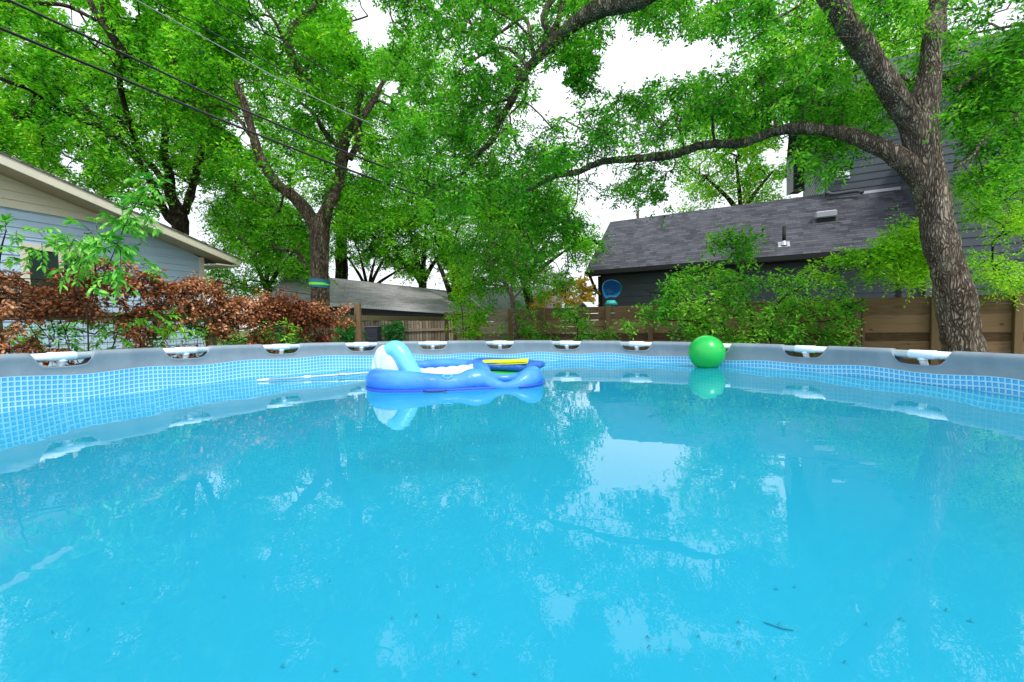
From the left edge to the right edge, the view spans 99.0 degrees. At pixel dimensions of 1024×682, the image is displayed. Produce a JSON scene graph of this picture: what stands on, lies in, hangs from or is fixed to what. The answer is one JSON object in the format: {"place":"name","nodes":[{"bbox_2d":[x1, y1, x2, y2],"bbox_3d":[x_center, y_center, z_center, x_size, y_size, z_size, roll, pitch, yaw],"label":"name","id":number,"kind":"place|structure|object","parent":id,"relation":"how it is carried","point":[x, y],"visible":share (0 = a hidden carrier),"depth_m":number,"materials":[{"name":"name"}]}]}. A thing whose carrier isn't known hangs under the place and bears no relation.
{"place":"outdoors","nodes":[
{"label":"outdoors","id":0,"kind":"place"},
{"bbox_2d":[0,151,241,366],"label":"blue house","id":1,"kind":"structure","parent":0,"point":[32,196],"depth_m":8.31,"materials":[{"name":"wood"}]},
{"bbox_2d":[19,242,98,303],"bbox_3d":[-8.462,-1.224,8.225,0.030,1.070,1.116,-1,3,16],"label":"window","id":2,"kind":"structure","parent":1,"relation":"in","point":[54,261],"depth_m":7.94,"materials":[{"name":"white glass"}]},
{"bbox_2d":[0,27,450,206],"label":"power line","id":3,"kind":"object","parent":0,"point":[133,83],"visible":0.88,"depth_m":7.98,"materials":[{"name":"black"}]},
{"bbox_2d":[6,0,449,189],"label":"power line","id":4,"kind":"object","parent":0,"point":[116,50],"visible":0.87,"depth_m":8.00,"materials":[{"name":"black"}]},
{"bbox_2d":[136,0,455,159],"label":"power line","id":5,"kind":"object","parent":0,"point":[263,70],"visible":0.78,"depth_m":8.21,"materials":[{"name":"grey"}]},
{"bbox_2d":[152,0,453,153],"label":"power line","id":6,"kind":"object","parent":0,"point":[270,63],"visible":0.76,"depth_m":8.14,"materials":[{"name":"black"}]},
{"bbox_2d":[212,0,433,127],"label":"power line","id":7,"kind":"object","parent":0,"point":[300,54],"visible":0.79,"depth_m":8.21,"materials":[{"name":"black"}]},
{"bbox_2d":[217,327,488,344],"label":"ground","id":8,"kind":"structure","parent":0,"point":[244,332],"depth_m":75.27,"materials":[{"name":"green plant"}]},
{"bbox_2d":[0,213,33,266],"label":"edge sapling","id":9,"kind":"object","parent":8,"relation":"on","point":[4,219],"visible":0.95,"depth_m":3.91,"materials":[{"name":"green plant"}]},
{"bbox_2d":[16,325,83,361],"bbox_3d":[-5.062,0.631,4.914,1.004,1.626,0.460,0,3,19],"label":"pecan seedling","id":10,"kind":"object","parent":8,"relation":"on","point":[72,345],"visible":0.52,"depth_m":4.78,"materials":[{"name":"green plant"}]},
{"bbox_2d":[6,172,171,350],"bbox_3d":[-3.729,-0.002,3.974,1.590,2.915,0.896,0,3,30],"label":"compound leaf sapling","id":11,"kind":"object","parent":8,"relation":"on","point":[91,247],"visible":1,"depth_m":3.91,"materials":[{"name":"green plant"}]},
{"bbox_2d":[70,313,146,349],"bbox_3d":[-4.426,0.542,4.986,1.129,1.764,0.509,0,3,27],"label":"pecan seedling","id":12,"kind":"object","parent":8,"relation":"on","point":[105,338],"visible":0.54,"depth_m":4.78,"materials":[{"name":"green plant"}]},
{"bbox_2d":[0,0,218,208],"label":"background tree","id":13,"kind":"object","parent":8,"relation":"on","point":[129,107],"visible":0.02,"depth_m":20.65,"materials":[{"name":"green plant"}]},
{"bbox_2d":[0,0,253,234],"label":"pecan tree","id":14,"kind":"object","parent":8,"relation":"on","point":[23,130],"visible":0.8,"depth_m":11.70,"materials":[{"name":"green plant"}]},
{"bbox_2d":[129,260,167,346],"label":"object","id":15,"kind":"object","parent":8,"relation":"on","point":[149,271],"visible":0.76,"depth_m":4.95,"materials":[{"name":"green plant"}]},
{"bbox_2d":[128,310,199,347],"bbox_3d":[-3.908,0.529,4.921,0.572,1.769,0.586,-1,3,0],"label":"pecan seedling","id":16,"kind":"object","parent":8,"relation":"on","point":[167,329],"visible":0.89,"depth_m":4.84,"materials":[{"name":"green plant"}]},
{"bbox_2d":[4,307,324,352],"bbox_3d":[-4.430,0.474,5.688,3.775,1.828,1.890,-3,3,-29],"label":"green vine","id":17,"kind":"object","parent":8,"relation":"on","point":[75,331],"visible":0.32,"depth_m":5.44,"materials":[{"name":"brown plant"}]},
{"bbox_2d":[0,256,356,366],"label":"dead vine","id":18,"kind":"object","parent":8,"relation":"on","point":[254,314],"visible":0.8,"depth_m":4.98,"materials":[{"name":"brown plant"}]},
{"bbox_2d":[0,295,460,363],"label":"fence","id":19,"kind":"object","parent":8,"relation":"on","point":[358,317],"visible":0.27,"depth_m":6.31,"materials":[{"name":"brown wood"}]},
{"bbox_2d":[189,186,339,300],"bbox_3d":[-10.344,-3.187,18.719,5.978,8.164,11.406,-3,3,-31],"label":"background tree","id":20,"kind":"object","parent":8,"relation":"on","point":[273,282],"visible":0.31,"depth_m":15.89,"materials":[{"name":"green plant"}]},
{"bbox_2d":[123,0,429,341],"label":"banded tree","id":21,"kind":"object","parent":8,"relation":"on","point":[315,42],"visible":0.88,"depth_m":10.61,"materials":[{"name":"green plant"}]},
{"bbox_2d":[309,278,329,287],"bbox_3d":[-4.808,-1.440,10.935,0.504,0.253,0.492,-1,3,0],"label":"trunk band","id":22,"kind":"object","parent":21,"relation":"attached to","point":[315,282],"visible":0.96,"depth_m":10.73,"materials":[{"name":"teal"}]},
{"bbox_2d":[175,3,485,279],"bbox_3d":[-9.505,-8.083,20.542,16.912,17.714,8.129,-1,3,0],"label":"background tree","id":23,"kind":"object","parent":8,"relation":"on","point":[341,265],"visible":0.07,"depth_m":19.90,"materials":[{"name":"green plant"}]},
{"bbox_2d":[330,313,367,349],"bbox_3d":[-3.567,0.280,9.572,0.876,1.783,1.420,-3,3,-24],"label":"ivy clump","id":24,"kind":"object","parent":8,"relation":"on","point":[350,337],"visible":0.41,"depth_m":9.22,"materials":[{"name":"green plant"}]},
{"bbox_2d":[265,275,479,352],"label":"grey garage","id":25,"kind":"structure","parent":8,"relation":"on","point":[371,296],"depth_m":15.86,"materials":[{"name":"grey metal"}]},
{"bbox_2d":[365,326,380,349],"bbox_3d":[-3.600,0.319,11.425,0.340,1.420,0.342,-1,3,0],"label":"air conditioner","id":26,"kind":"object","parent":8,"relation":"on","point":[373,334],"visible":0.39,"depth_m":11.24,"materials":[{"name":"grey metal"}]},
{"bbox_2d":[318,198,433,284],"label":"background tree","id":27,"kind":"object","parent":8,"relation":"on","point":[362,258],"visible":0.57,"depth_m":19.84,"materials":[{"name":"green plant"}]},
{"bbox_2d":[380,321,407,340],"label":"ivy clump","id":28,"kind":"object","parent":8,"relation":"on","point":[393,335],"visible":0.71,"depth_m":11.45,"materials":[{"name":"green plant"}]},
{"bbox_2d":[331,321,464,350],"bbox_3d":[-3.122,0.191,12.329,4.212,1.660,0.168,-2,3,-17],"label":"picket fence","id":29,"kind":"object","parent":8,"relation":"on","point":[432,327],"visible":0.07,"depth_m":12.54,"materials":[{"name":"brown wood"}]},
{"bbox_2d":[359,154,478,289],"bbox_3d":[-4.542,-4.191,20.788,7.639,9.653,7.652,-1,3,0],"label":"background tree","id":30,"kind":"object","parent":8,"relation":"on","point":[402,223],"visible":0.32,"depth_m":18.79,"materials":[{"name":"green plant"}]},
{"bbox_2d":[443,257,491,339],"bbox_3d":[-1.021,-0.418,9.941,1.172,3.010,1.390,-1,3,0],"label":"yellow green shrub","id":31,"kind":"object","parent":8,"relation":"on","point":[474,332],"visible":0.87,"depth_m":9.74,"materials":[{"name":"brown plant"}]},
{"bbox_2d":[405,173,548,306],"bbox_3d":[-1.345,-2.952,16.375,5.425,7.456,6.340,-1,3,0],"label":"background tree","id":32,"kind":"object","parent":8,"relation":"on","point":[440,256],"visible":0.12,"depth_m":14.78,"materials":[{"name":"green plant"}]},
{"bbox_2d":[458,286,559,345],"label":"pale roofed shed","id":33,"kind":"structure","parent":8,"relation":"on","point":[502,303],"depth_m":16.85,"materials":[{"name":"grey"}]},
{"bbox_2d":[0,340,1023,412],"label":"frame pool","id":34,"kind":"structure","parent":8,"relation":"on","point":[28,381],"depth_m":4.28,"materials":[{"name":"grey plastic"}]},
{"bbox_2d":[0,361,1023,681],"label":"water","id":35,"kind":"structure","parent":34,"relation":"in","point":[314,509],"depth_m":1.25,"materials":[{"name":"blue liquid"}]},
{"bbox_2d":[256,372,367,380],"bbox_3d":[-2.000,0.381,4.874,1.542,0.060,0.034,-2,3,-12],"label":"pool pole","id":36,"kind":"object","parent":35,"relation":"on","point":[310,376],"visible":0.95,"depth_m":4.83,"materials":[{"name":"silver metal"}]},
{"bbox_2d":[365,340,543,391],"bbox_3d":[-0.548,0.215,4.248,1.679,0.477,1.084,-1,3,0],"label":"lounge float","id":37,"kind":"object","parent":35,"relation":"on","point":[396,366],"visible":0.94,"depth_m":3.88,"materials":[{"name":"blue plastic"}]},
{"bbox_2d":[474,358,544,373],"bbox_3d":[-0.062,0.293,4.894,0.860,0.216,0.464,-1,3,0],"label":"mat float","id":38,"kind":"object","parent":35,"relation":"on","point":[504,365],"visible":0.52,"depth_m":4.71,"materials":[{"name":"plastic"}]},
{"bbox_2d":[688,335,725,367],"bbox_3d":[2.223,0.131,4.996,0.392,0.392,0.392,-1,3,0],"label":"beach ball","id":39,"kind":"object","parent":35,"relation":"on","point":[706,351],"visible":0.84,"depth_m":4.86,"materials":[{"name":"green plastic"}]},
{"bbox_2d":[764,621,793,630],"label":"floating twig","id":40,"kind":"object","parent":35,"relation":"on","point":[781,627],"visible":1,"depth_m":0.84,"materials":[{"name":"brown wood"}]},
{"bbox_2d":[439,218,591,348],"bbox_3d":[0.173,-0.855,9.499,3.291,3.867,2.047,-1,3,0],"label":"slender tree","id":41,"kind":"object","parent":8,"relation":"on","point":[496,276],"visible":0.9,"depth_m":9.26,"materials":[{"name":"green plant"}]},
{"bbox_2d":[457,151,614,308],"bbox_3d":[0.839,-2.678,14.109,5.258,7.024,6.520,-1,3,0],"label":"background tree","id":42,"kind":"object","parent":8,"relation":"on","point":[586,242],"visible":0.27,"depth_m":12.29,"materials":[{"name":"green plant"}]},
{"bbox_2d":[528,274,601,326],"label":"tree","id":43,"kind":"object","parent":8,"relation":"on","point":[585,294],"visible":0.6,"depth_m":14.58,"materials":[{"name":"plant"}]},
{"bbox_2d":[550,303,621,347],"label":"fence sapling","id":44,"kind":"object","parent":8,"relation":"on","point":[576,319],"visible":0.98,"depth_m":8.47,"materials":[{"name":"green plant"}]},
{"bbox_2d":[578,302,595,313],"bbox_3d":[1.964,-0.038,11.390,0.544,1.953,0.376,-1,3,0],"label":"birdhouse","id":45,"kind":"object","parent":8,"relation":"on","point":[586,304],"visible":0.24,"depth_m":11.27,"materials":[{"name":"white plastic"}]},
{"bbox_2d":[602,280,620,305],"bbox_3d":[2.683,-0.357,11.648,0.448,2.528,0.410,0,3,28],"label":"scoop chair","id":46,"kind":"object","parent":8,"relation":"on","point":[611,288],"visible":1,"depth_m":11.66,"materials":[{"name":"blue plastic"}]},
{"bbox_2d":[357,0,1023,362],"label":"elm tree","id":47,"kind":"object","parent":8,"relation":"on","point":[915,162],"visible":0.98,"depth_m":5.69,"materials":[{"name":"green plant"}]},
{"bbox_2d":[663,91,791,213],"bbox_3d":[12.238,-6.803,23.183,9.168,13.755,6.904,-1,3,0],"label":"background tree","id":48,"kind":"object","parent":8,"relation":"on","point":[713,189],"visible":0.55,"depth_m":22.09,"materials":[{"name":"green plant"}]},
{"bbox_2d":[452,293,1023,364],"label":"board fence","id":49,"kind":"object","parent":8,"relation":"on","point":[897,319],"visible":0.21,"depth_m":7.40,"materials":[{"name":"brown wood"}]},
{"bbox_2d":[614,223,869,356],"bbox_3d":[3.744,-0.396,7.096,4.284,3.021,1.774,-1,3,0],"label":"spreading bush","id":50,"kind":"object","parent":8,"relation":"on","point":[701,321],"visible":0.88,"depth_m":6.88,"materials":[{"name":"green plant"}]},
{"bbox_2d":[584,31,1023,346],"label":"charcoal house","id":51,"kind":"structure","parent":8,"relation":"on","point":[640,257],"depth_m":12.84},
{"bbox_2d":[722,0,965,163],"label":"background tree","id":52,"kind":"object","parent":8,"relation":"on","point":[776,142],"visible":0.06,"depth_m":18.83,"materials":[{"name":"green plant"}]},
{"bbox_2d":[793,217,931,307],"bbox_3d":[5.459,-0.354,6.291,2.693,2.920,1.348,-1,3,0],"label":"leafy branch shrub","id":53,"kind":"object","parent":8,"relation":"on","point":[890,250],"visible":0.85,"depth_m":6.15,"materials":[{"name":"green plant"}]},
{"bbox_2d":[882,156,1023,310],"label":"lime understory tree","id":54,"kind":"object","parent":8,"relation":"on","point":[1004,287],"visible":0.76,"depth_m":6.07,"materials":[{"name":"green plant"}]},
{"bbox_2d":[0,0,1023,329],"label":"sky","id":55,"kind":"structure","parent":0,"point":[631,61],"materials":[{"name":"white"}]},
{"bbox_2d":[534,272,590,326],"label":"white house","id":56,"kind":"structure","parent":0,"point":[571,297],"depth_m":26.36,"materials":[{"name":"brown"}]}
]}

